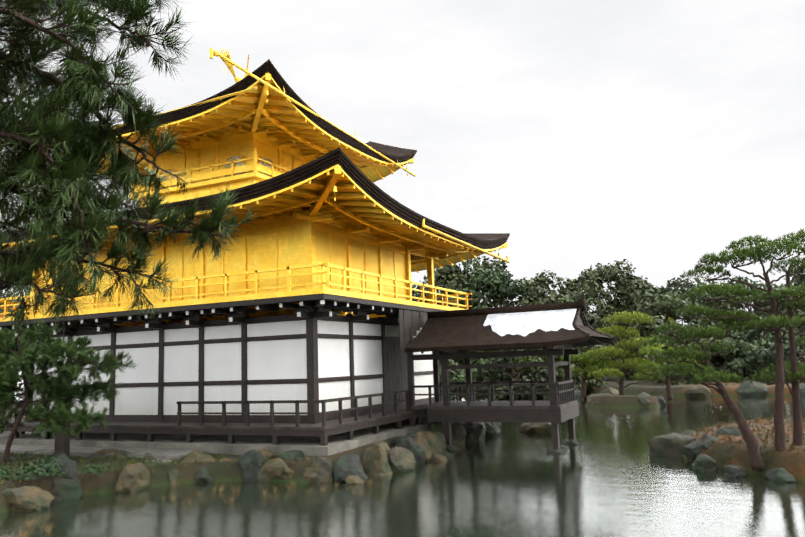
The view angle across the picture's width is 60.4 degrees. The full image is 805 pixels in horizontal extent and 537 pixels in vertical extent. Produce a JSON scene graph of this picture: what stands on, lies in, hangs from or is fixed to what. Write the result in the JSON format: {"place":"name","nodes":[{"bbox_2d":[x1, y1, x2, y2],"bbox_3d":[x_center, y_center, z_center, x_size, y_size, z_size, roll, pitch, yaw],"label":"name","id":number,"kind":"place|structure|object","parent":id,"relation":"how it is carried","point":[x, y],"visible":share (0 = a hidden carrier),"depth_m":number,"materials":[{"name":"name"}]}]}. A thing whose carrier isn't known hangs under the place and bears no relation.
{"place":"outdoors","nodes":[
{"label":"outdoors","id":0,"kind":"place"},
{"bbox_2d":[0,476,372,536],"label":"pond reeds","id":1,"kind":"object","parent":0,"point":[189,503],"visible":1,"depth_m":14.81,"materials":[{"name":"green plant"}]},
{"bbox_2d":[32,320,433,414],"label":"wall panels","id":2,"kind":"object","parent":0,"point":[277,359],"depth_m":20.84,"materials":[{"name":"paint"}]},
{"bbox_2d":[0,379,804,536],"bbox_3d":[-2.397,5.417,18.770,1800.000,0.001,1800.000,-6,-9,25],"label":"pond water","id":3,"kind":"structure","parent":0,"point":[609,476],"depth_m":13.94,"materials":[{"name":"liquid"}]},
{"bbox_2d":[345,475,363,483],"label":"shore rock","id":4,"kind":"object","parent":3,"relation":"in","point":[354,479],"visible":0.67,"depth_m":16.08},
{"bbox_2d":[361,443,393,475],"bbox_3d":[-0.636,4.955,17.515,0.857,1.074,0.832,-6,-9,25],"label":"shore rock","id":5,"kind":"object","parent":3,"relation":"in","point":[374,461],"visible":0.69,"depth_m":17.29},
{"bbox_2d":[371,440,390,453],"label":"shore rock","id":6,"kind":"object","parent":3,"relation":"on","point":[386,447],"visible":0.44,"depth_m":18.20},
{"bbox_2d":[176,308,603,449],"bbox_3d":[0.620,3.398,20.440,6.793,4.840,12.638,-14,-14,57],"label":"fishing pavilion frame","id":7,"kind":"object","parent":3,"relation":"in","point":[556,409],"visible":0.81,"depth_m":21.30,"materials":[{"name":"wood"}]},
{"bbox_2d":[405,298,612,352],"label":"roof","id":8,"kind":"structure","parent":7,"relation":"on","point":[465,329],"depth_m":21.57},
{"bbox_2d":[387,446,415,472],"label":"shore rock","id":9,"kind":"object","parent":3,"relation":"in","point":[400,459],"visible":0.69,"depth_m":17.59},
{"bbox_2d":[394,437,425,464],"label":"shore rock","id":10,"kind":"object","parent":3,"relation":"in","point":[414,448],"visible":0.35,"depth_m":18.71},
{"bbox_2d":[413,431,432,461],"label":"shore rock","id":11,"kind":"object","parent":3,"relation":"in","point":[420,440],"visible":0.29,"depth_m":19.47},
{"bbox_2d":[420,430,445,451],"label":"shore rock","id":12,"kind":"object","parent":3,"relation":"in","point":[439,434],"visible":0.1,"depth_m":21.23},
{"bbox_2d":[423,431,444,454],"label":"shore rock","id":13,"kind":"object","parent":3,"relation":"in","point":[436,443],"visible":0.31,"depth_m":20.25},
{"bbox_2d":[427,422,443,434],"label":"shore rock","id":14,"kind":"object","parent":3,"relation":"in","point":[435,427],"visible":0.17,"depth_m":22.09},
{"bbox_2d":[431,453,446,461],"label":"shore rock","id":15,"kind":"object","parent":3,"relation":"in","point":[437,457],"visible":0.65,"depth_m":19.19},
{"bbox_2d":[438,451,453,456],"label":"shore rock","id":16,"kind":"object","parent":3,"relation":"in","point":[446,454],"visible":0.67,"depth_m":20.02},
{"bbox_2d":[445,445,460,450],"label":"rock","id":17,"kind":"object","parent":3,"relation":"in","point":[451,448],"visible":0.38,"depth_m":21.36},
{"bbox_2d":[451,422,465,445],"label":"shore rock","id":18,"kind":"object","parent":3,"relation":"in","point":[458,433],"visible":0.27,"depth_m":22.85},
{"bbox_2d":[463,422,485,442],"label":"shore rock","id":19,"kind":"object","parent":3,"relation":"in","point":[475,432],"visible":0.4,"depth_m":23.25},
{"bbox_2d":[484,422,499,436],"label":"shore rock","id":20,"kind":"object","parent":3,"relation":"in","point":[492,429],"visible":0.31,"depth_m":24.95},
{"bbox_2d":[519,422,551,433],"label":"pond rock","id":21,"kind":"object","parent":3,"relation":"in","point":[537,427],"visible":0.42,"depth_m":25.33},
{"bbox_2d":[536,386,548,396],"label":"rock","id":22,"kind":"object","parent":3,"relation":"in","point":[542,395],"visible":0.06,"depth_m":48.61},
{"bbox_2d":[546,449,565,453],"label":"stone","id":23,"kind":"object","parent":3,"relation":"in","point":[558,451],"visible":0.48,"depth_m":19.93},
{"bbox_2d":[561,439,580,444],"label":"stone","id":24,"kind":"object","parent":3,"relation":"in","point":[571,442],"visible":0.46,"depth_m":21.83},
{"bbox_2d":[564,390,583,399],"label":"rock","id":25,"kind":"object","parent":3,"relation":"in","point":[577,394],"visible":0.25,"depth_m":44.89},
{"bbox_2d":[600,387,618,394],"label":"rock","id":26,"kind":"object","parent":3,"relation":"in","point":[611,391],"visible":0.52,"depth_m":45.47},
{"bbox_2d":[685,385,710,396],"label":"rock","id":27,"kind":"object","parent":3,"relation":"in","point":[698,391],"visible":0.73,"depth_m":42.59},
{"bbox_2d":[692,454,717,471],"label":"island rock","id":28,"kind":"object","parent":3,"relation":"on","point":[703,463],"visible":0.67,"depth_m":16.06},
{"bbox_2d":[723,465,746,477],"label":"island rock","id":29,"kind":"object","parent":3,"relation":"in","point":[734,471],"visible":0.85,"depth_m":15.26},
{"bbox_2d":[0,331,804,513],"bbox_3d":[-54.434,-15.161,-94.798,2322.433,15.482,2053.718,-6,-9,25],"label":"ground","id":30,"kind":"structure","parent":0,"point":[219,471],"depth_m":17.04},
{"bbox_2d":[0,331,24,393],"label":"tree","id":31,"kind":"object","parent":30,"relation":"on","point":[21,383],"visible":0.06,"depth_m":49.00,"materials":[{"name":"plant"}]},
{"bbox_2d":[0,288,41,369],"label":"tree","id":32,"kind":"object","parent":30,"relation":"on","point":[11,307],"visible":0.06,"depth_m":55.73,"materials":[{"name":"plant"}]},
{"bbox_2d":[1,486,54,510],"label":"bank rock","id":33,"kind":"object","parent":30,"relation":"on","point":[29,498],"visible":0.71,"depth_m":14.29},
{"bbox_2d":[0,449,106,479],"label":"shrubs","id":34,"kind":"object","parent":30,"relation":"on","point":[38,470],"visible":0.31,"depth_m":15.32,"materials":[{"name":"green plant"}]},
{"bbox_2d":[31,453,78,479],"bbox_3d":[-8.060,4.967,15.939,1.360,1.372,0.782,-3,-8,6],"label":"pond rock","id":35,"kind":"object","parent":30,"relation":"on","point":[71,465],"visible":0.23,"depth_m":15.97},
{"bbox_2d":[54,313,72,455],"bbox_3d":[-9.348,1.210,19.192,0.310,8.210,0.347,-3,-8,8],"label":"post with rod","id":36,"kind":"object","parent":30,"relation":"on","point":[61,444],"visible":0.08,"depth_m":18.66,"materials":[{"name":"brown wood"}]},
{"bbox_2d":[50,477,83,499],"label":"bank rock","id":37,"kind":"object","parent":30,"relation":"on","point":[64,488],"visible":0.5,"depth_m":15.48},
{"bbox_2d":[0,318,135,464],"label":"pine tree","id":38,"kind":"object","parent":30,"relation":"on","point":[52,350],"visible":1,"depth_m":18.19,"materials":[{"name":"green plant"}]},
{"bbox_2d":[80,453,109,458],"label":"shore rock","id":39,"kind":"object","parent":30,"relation":"on","point":[94,455],"visible":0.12,"depth_m":18.50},
{"bbox_2d":[0,444,205,462],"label":"walkway stone slabs","id":40,"kind":"structure","parent":30,"relation":"on","point":[163,455],"depth_m":19.45,"materials":[{"name":"stone"}]},
{"bbox_2d":[96,448,118,454],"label":"shore rock","id":41,"kind":"object","parent":30,"relation":"on","point":[104,451],"visible":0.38,"depth_m":18.93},
{"bbox_2d":[111,450,133,458],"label":"shore rock","id":42,"kind":"object","parent":30,"relation":"on","point":[120,454],"visible":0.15,"depth_m":18.48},
{"bbox_2d":[113,462,149,492],"bbox_3d":[-6.497,5.064,16.437,0.872,0.835,0.880,6,-11,-44],"label":"bank rock","id":43,"kind":"object","parent":30,"relation":"on","point":[133,477],"visible":0.75,"depth_m":16.16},
{"bbox_2d":[0,0,263,333],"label":"pine limbs","id":44,"kind":"object","parent":30,"relation":"on","point":[72,140],"visible":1,"depth_m":4.26,"materials":[{"name":"green plant"}]},
{"bbox_2d":[143,453,155,458],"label":"shore rock","id":45,"kind":"object","parent":30,"relation":"on","point":[149,456],"visible":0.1,"depth_m":18.12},
{"bbox_2d":[168,470,178,484],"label":"bank rock","id":46,"kind":"object","parent":30,"relation":"on","point":[173,475],"visible":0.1,"depth_m":16.87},
{"bbox_2d":[181,450,215,461],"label":"shore rock","id":47,"kind":"object","parent":30,"relation":"on","point":[194,455],"visible":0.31,"depth_m":17.56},
{"bbox_2d":[195,466,212,482],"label":"bank rock","id":48,"kind":"object","parent":30,"relation":"on","point":[202,475],"visible":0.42,"depth_m":17.01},
{"bbox_2d":[0,416,443,455],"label":"plinth stone","id":49,"kind":"object","parent":30,"relation":"on","point":[305,445],"visible":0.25,"depth_m":19.99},
{"bbox_2d":[7,408,426,429],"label":"veranda deck","id":50,"kind":"structure","parent":49,"relation":"on","point":[331,424],"depth_m":19.75,"materials":[{"name":"brown wood"}]},
{"bbox_2d":[0,293,447,445],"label":"frame","id":51,"kind":"object","parent":30,"relation":"on","point":[394,375],"visible":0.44,"depth_m":20.74,"materials":[{"name":"wood"}]},
{"bbox_2d":[0,300,398,336],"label":"rafter ends","id":52,"kind":"object","parent":51,"relation":"attached to","point":[231,309],"visible":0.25,"depth_m":20.18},
{"bbox_2d":[0,59,509,271],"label":"pavilion roofs","id":53,"kind":"structure","parent":51,"relation":"on","point":[353,173],"depth_m":20.28,"materials":[{"name":"wood"}]},
{"bbox_2d":[217,49,248,82],"bbox_3d":[-6.495,-7.227,26.511,1.252,1.879,1.550,-1,-8,-10],"label":"roof ornament","id":54,"kind":"object","parent":53,"relation":"on","point":[230,67],"visible":0.4,"depth_m":26.34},
{"bbox_2d":[48,90,499,260],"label":"pavilion wind bells","id":55,"kind":"object","parent":53,"relation":"hanging from","point":[334,187],"visible":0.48,"depth_m":20.19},
{"bbox_2d":[0,48,509,326],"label":"temple upper stories","id":56,"kind":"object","parent":51,"relation":"on","point":[353,240],"visible":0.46,"depth_m":21.77,"materials":[{"name":"metal"}]},
{"bbox_2d":[160,156,270,188],"bbox_3d":[-6.109,-3.111,26.361,4.584,0.700,4.584,-6,-9,25],"label":"pavilion window lattice","id":57,"kind":"object","parent":56,"relation":"attached to","point":[267,165],"visible":0.12,"depth_m":23.85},
{"bbox_2d":[219,458,232,461],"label":"shore rock","id":58,"kind":"object","parent":30,"relation":"on","point":[224,459],"visible":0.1,"depth_m":17.54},
{"bbox_2d":[237,449,266,481],"bbox_3d":[-3.743,5.048,17.282,0.718,1.045,0.752,2,-9,-27],"label":"shore rock","id":59,"kind":"object","parent":30,"relation":"on","point":[249,471],"visible":0.65,"depth_m":17.04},
{"bbox_2d":[256,449,276,458],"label":"shore rock","id":60,"kind":"object","parent":30,"relation":"on","point":[266,453],"visible":0.21,"depth_m":17.65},
{"bbox_2d":[257,458,294,481],"bbox_3d":[-2.958,5.072,17.040,1.443,0.828,0.900,-6,-9,25],"label":"shore rock","id":61,"kind":"object","parent":30,"relation":"on","point":[276,468],"visible":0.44,"depth_m":16.70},
{"bbox_2d":[277,450,303,459],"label":"shore rock","id":62,"kind":"object","parent":30,"relation":"on","point":[285,455],"visible":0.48,"depth_m":17.30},
{"bbox_2d":[302,456,334,482],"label":"shore rock","id":63,"kind":"object","parent":30,"relation":"on","point":[324,473],"visible":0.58,"depth_m":16.44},
{"bbox_2d":[332,312,353,314],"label":"tree trunk","id":64,"kind":"object","parent":30,"relation":"on","point":[337,313],"visible":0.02,"depth_m":77.35,"materials":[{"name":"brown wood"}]},
{"bbox_2d":[332,454,367,481],"bbox_3d":[-1.352,4.948,16.874,0.996,0.820,1.044,3,-9,-33],"label":"shore rock","id":65,"kind":"object","parent":30,"relation":"on","point":[344,466],"visible":0.65,"depth_m":16.55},
{"bbox_2d":[0,416,804,503],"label":"ground cover tufts","id":66,"kind":"object","parent":30,"relation":"on","point":[728,437],"visible":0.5,"depth_m":17.59,"materials":[{"name":"green plant"}]},
{"bbox_2d":[391,436,413,445],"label":"shore rock","id":67,"kind":"object","parent":30,"relation":"on","point":[396,441],"visible":0.4,"depth_m":19.69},
{"bbox_2d":[412,280,461,306],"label":"tree","id":68,"kind":"object","parent":30,"relation":"on","point":[415,293],"depth_m":64.69,"materials":[{"name":"plant"}]},
{"bbox_2d":[412,264,483,381],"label":"tree","id":69,"kind":"object","parent":30,"relation":"on","point":[459,276],"visible":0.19,"depth_m":74.51,"materials":[{"name":"plant"}]},
{"bbox_2d":[453,359,463,372],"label":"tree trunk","id":70,"kind":"object","parent":30,"relation":"on","point":[458,361],"depth_m":54.98,"materials":[{"name":"plant"}]},
{"bbox_2d":[439,358,491,400],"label":"tree","id":71,"kind":"object","parent":30,"relation":"on","point":[456,377],"visible":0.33,"depth_m":49.09,"materials":[{"name":"plant"}]},
{"bbox_2d":[455,358,488,392],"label":"tree","id":72,"kind":"object","parent":30,"relation":"on","point":[463,360],"depth_m":55.53,"materials":[{"name":"green plant"}]},
{"bbox_2d":[425,256,519,307],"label":"tree","id":73,"kind":"object","parent":30,"relation":"on","point":[485,264],"visible":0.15,"depth_m":74.12,"materials":[{"name":"plant"}]},
{"bbox_2d":[451,358,502,386],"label":"tree","id":74,"kind":"object","parent":30,"relation":"on","point":[474,362],"depth_m":54.41,"materials":[{"name":"plant"}]},
{"bbox_2d":[494,422,500,431],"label":"shore rock","id":75,"kind":"object","parent":30,"relation":"on","point":[498,424],"visible":0.12,"depth_m":26.09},
{"bbox_2d":[454,268,541,308],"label":"tree","id":76,"kind":"object","parent":30,"relation":"on","point":[502,279],"visible":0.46,"depth_m":70.67,"materials":[{"name":"plant"}]},
{"bbox_2d":[477,351,547,377],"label":"pine tree","id":77,"kind":"object","parent":30,"relation":"on","point":[515,361],"visible":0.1,"depth_m":51.27,"materials":[{"name":"green plant"}]},
{"bbox_2d":[479,350,556,400],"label":"tree","id":78,"kind":"object","parent":30,"relation":"on","point":[500,373],"visible":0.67,"depth_m":48.48,"materials":[{"name":"plant"}]},
{"bbox_2d":[492,277,561,379],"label":"tree","id":79,"kind":"object","parent":30,"relation":"on","point":[545,299],"visible":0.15,"depth_m":70.28,"materials":[{"name":"plant"}]},
{"bbox_2d":[520,349,563,380],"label":"tree","id":80,"kind":"object","parent":30,"relation":"on","point":[542,358],"visible":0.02,"depth_m":54.44,"materials":[{"name":"plant"}]},
{"bbox_2d":[521,349,563,376],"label":"pine tree","id":81,"kind":"object","parent":30,"relation":"on","point":[544,360],"visible":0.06,"depth_m":54.07,"materials":[{"name":"green plant"}]},
{"bbox_2d":[525,270,584,297],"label":"tree","id":82,"kind":"object","parent":30,"relation":"on","point":[568,283],"visible":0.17,"depth_m":84.97,"materials":[{"name":"plant"}]},
{"bbox_2d":[544,347,607,390],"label":"tree","id":83,"kind":"object","parent":30,"relation":"on","point":[589,385],"visible":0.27,"depth_m":51.55,"materials":[{"name":"plant"}]},
{"bbox_2d":[553,279,620,332],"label":"tree","id":84,"kind":"object","parent":30,"relation":"on","point":[590,294],"visible":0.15,"depth_m":70.37,"materials":[{"name":"plant"}]},
{"bbox_2d":[554,312,626,383],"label":"tree","id":85,"kind":"object","parent":30,"relation":"on","point":[594,320],"visible":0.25,"depth_m":54.30,"materials":[{"name":"plant"}]},
{"bbox_2d":[560,349,621,397],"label":"pine tree","id":86,"kind":"object","parent":30,"relation":"on","point":[584,367],"visible":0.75,"depth_m":44.11,"materials":[{"name":"green plant"}]},
{"bbox_2d":[587,393,613,403],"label":"rock","id":87,"kind":"object","parent":30,"relation":"on","point":[590,397],"visible":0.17,"depth_m":38.36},
{"bbox_2d":[569,259,653,360],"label":"tree","id":88,"kind":"object","parent":30,"relation":"on","point":[607,273],"visible":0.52,"depth_m":77.01,"materials":[{"name":"plant"}]},
{"bbox_2d":[586,310,664,394],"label":"pine tree","id":89,"kind":"object","parent":30,"relation":"on","point":[623,352],"visible":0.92,"depth_m":42.02,"materials":[{"name":"green plant"}]},
{"bbox_2d":[598,275,678,320],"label":"tree","id":90,"kind":"object","parent":30,"relation":"on","point":[656,290],"visible":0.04,"depth_m":79.37,"materials":[{"name":"plant"}]},
{"bbox_2d":[612,315,674,345],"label":"pine tree","id":91,"kind":"object","parent":30,"relation":"on","point":[669,320],"depth_m":73.76,"materials":[{"name":"green plant"}]},
{"bbox_2d":[637,392,650,406],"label":"rock","id":92,"kind":"object","parent":30,"relation":"on","point":[643,401],"visible":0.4,"depth_m":36.20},
{"bbox_2d":[613,313,680,378],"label":"tree","id":93,"kind":"object","parent":30,"relation":"on","point":[647,328],"visible":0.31,"depth_m":61.56,"materials":[{"name":"plant"}]},
{"bbox_2d":[656,395,665,405],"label":"rock","id":94,"kind":"object","parent":30,"relation":"on","point":[661,401],"visible":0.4,"depth_m":36.86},
{"bbox_2d":[615,287,708,351],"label":"tree","id":95,"kind":"object","parent":30,"relation":"on","point":[670,305],"visible":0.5,"depth_m":65.55,"materials":[{"name":"plant"}]},
{"bbox_2d":[633,344,708,400],"bbox_3d":[15.159,5.820,39.572,4.086,3.401,3.121,-2,-8,1],"label":"pine tree","id":96,"kind":"object","parent":30,"relation":"on","point":[641,373],"visible":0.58,"depth_m":39.16,"materials":[{"name":"green plant"}]},
{"bbox_2d":[646,429,700,456],"bbox_3d":[7.553,4.902,18.942,1.009,0.949,1.438,6,-11,-44],"label":"island rock","id":97,"kind":"object","parent":30,"relation":"on","point":[669,445],"visible":0.54,"depth_m":18.73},
{"bbox_2d":[642,339,708,384],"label":"tree","id":98,"kind":"object","parent":30,"relation":"on","point":[676,381],"visible":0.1,"depth_m":50.90,"materials":[{"name":"plant"}]},
{"bbox_2d":[653,275,721,341],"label":"tree","id":99,"kind":"object","parent":30,"relation":"on","point":[676,284],"visible":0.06,"depth_m":76.94,"materials":[{"name":"plant"}]},
{"bbox_2d":[683,435,718,459],"bbox_3d":[7.910,4.774,17.721,1.297,0.998,0.987,-6,-9,25],"label":"island rock","id":100,"kind":"object","parent":30,"relation":"on","point":[692,450],"visible":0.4,"depth_m":17.56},
{"bbox_2d":[642,320,764,469],"bbox_3d":[6.866,2.847,15.793,2.444,3.373,2.447,-6,-9,25],"label":"pine tree","id":101,"kind":"object","parent":30,"relation":"on","point":[754,454],"visible":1,"depth_m":15.59,"materials":[{"name":"green plant"}]},
{"bbox_2d":[669,318,739,377],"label":"tree","id":102,"kind":"object","parent":30,"relation":"on","point":[715,363],"visible":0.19,"depth_m":54.18,"materials":[{"name":"plant"}]},
{"bbox_2d":[692,281,762,340],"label":"tree","id":103,"kind":"object","parent":30,"relation":"on","point":[729,307],"visible":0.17,"depth_m":73.94,"materials":[{"name":"plant"}]},
{"bbox_2d":[716,427,741,434],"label":"island rock","id":104,"kind":"object","parent":30,"relation":"on","point":[727,430],"visible":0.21,"depth_m":18.66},
{"bbox_2d":[703,335,763,381],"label":"tree","id":105,"kind":"object","parent":30,"relation":"on","point":[736,355],"visible":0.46,"depth_m":51.61,"materials":[{"name":"plant"}]},
{"bbox_2d":[674,235,804,450],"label":"pine tree","id":106,"kind":"object","parent":30,"relation":"on","point":[761,251],"visible":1,"depth_m":15.78,"materials":[{"name":"green plant"}]},
{"bbox_2d":[735,380,767,395],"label":"rock","id":107,"kind":"object","parent":30,"relation":"on","point":[754,388],"visible":0.67,"depth_m":42.29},
{"bbox_2d":[720,274,786,328],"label":"tree","id":108,"kind":"object","parent":30,"relation":"on","point":[746,279],"visible":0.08,"depth_m":81.75,"materials":[{"name":"plant"}]},
{"bbox_2d":[726,315,804,371],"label":"tree","id":109,"kind":"object","parent":30,"relation":"on","point":[757,338],"visible":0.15,"depth_m":59.36,"materials":[{"name":"plant"}]},
{"bbox_2d":[736,283,804,350],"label":"tree","id":110,"kind":"object","parent":30,"relation":"on","point":[780,312],"visible":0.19,"depth_m":73.01,"materials":[{"name":"plant"}]},
{"bbox_2d":[742,339,804,382],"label":"tree","id":111,"kind":"object","parent":30,"relation":"on","point":[767,357],"visible":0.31,"depth_m":49.30,"materials":[{"name":"plant"}]},
{"bbox_2d":[748,228,804,445],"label":"pine tree","id":112,"kind":"object","parent":30,"relation":"on","point":[794,364],"visible":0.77,"depth_m":16.27,"materials":[{"name":"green plant"}]},
{"bbox_2d":[764,468,795,482],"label":"island rock","id":113,"kind":"object","parent":30,"relation":"on","point":[779,475],"visible":0.9,"depth_m":14.54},
{"bbox_2d":[776,274,804,334],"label":"tree","id":114,"kind":"object","parent":30,"relation":"on","point":[798,281],"visible":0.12,"depth_m":82.25,"materials":[{"name":"plant"}]},
{"bbox_2d":[800,384,804,395],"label":"rock","id":115,"kind":"object","parent":30,"relation":"on","point":[802,389],"visible":0.47,"depth_m":40.76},
{"bbox_2d":[0,0,804,374],"label":"sky","id":116,"kind":"structure","parent":0,"point":[654,135],"materials":[{"name":"white"}]},
{"bbox_2d":[483,308,612,337],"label":"snow","id":117,"kind":"structure","parent":0,"point":[521,323],"depth_m":21.27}
]}

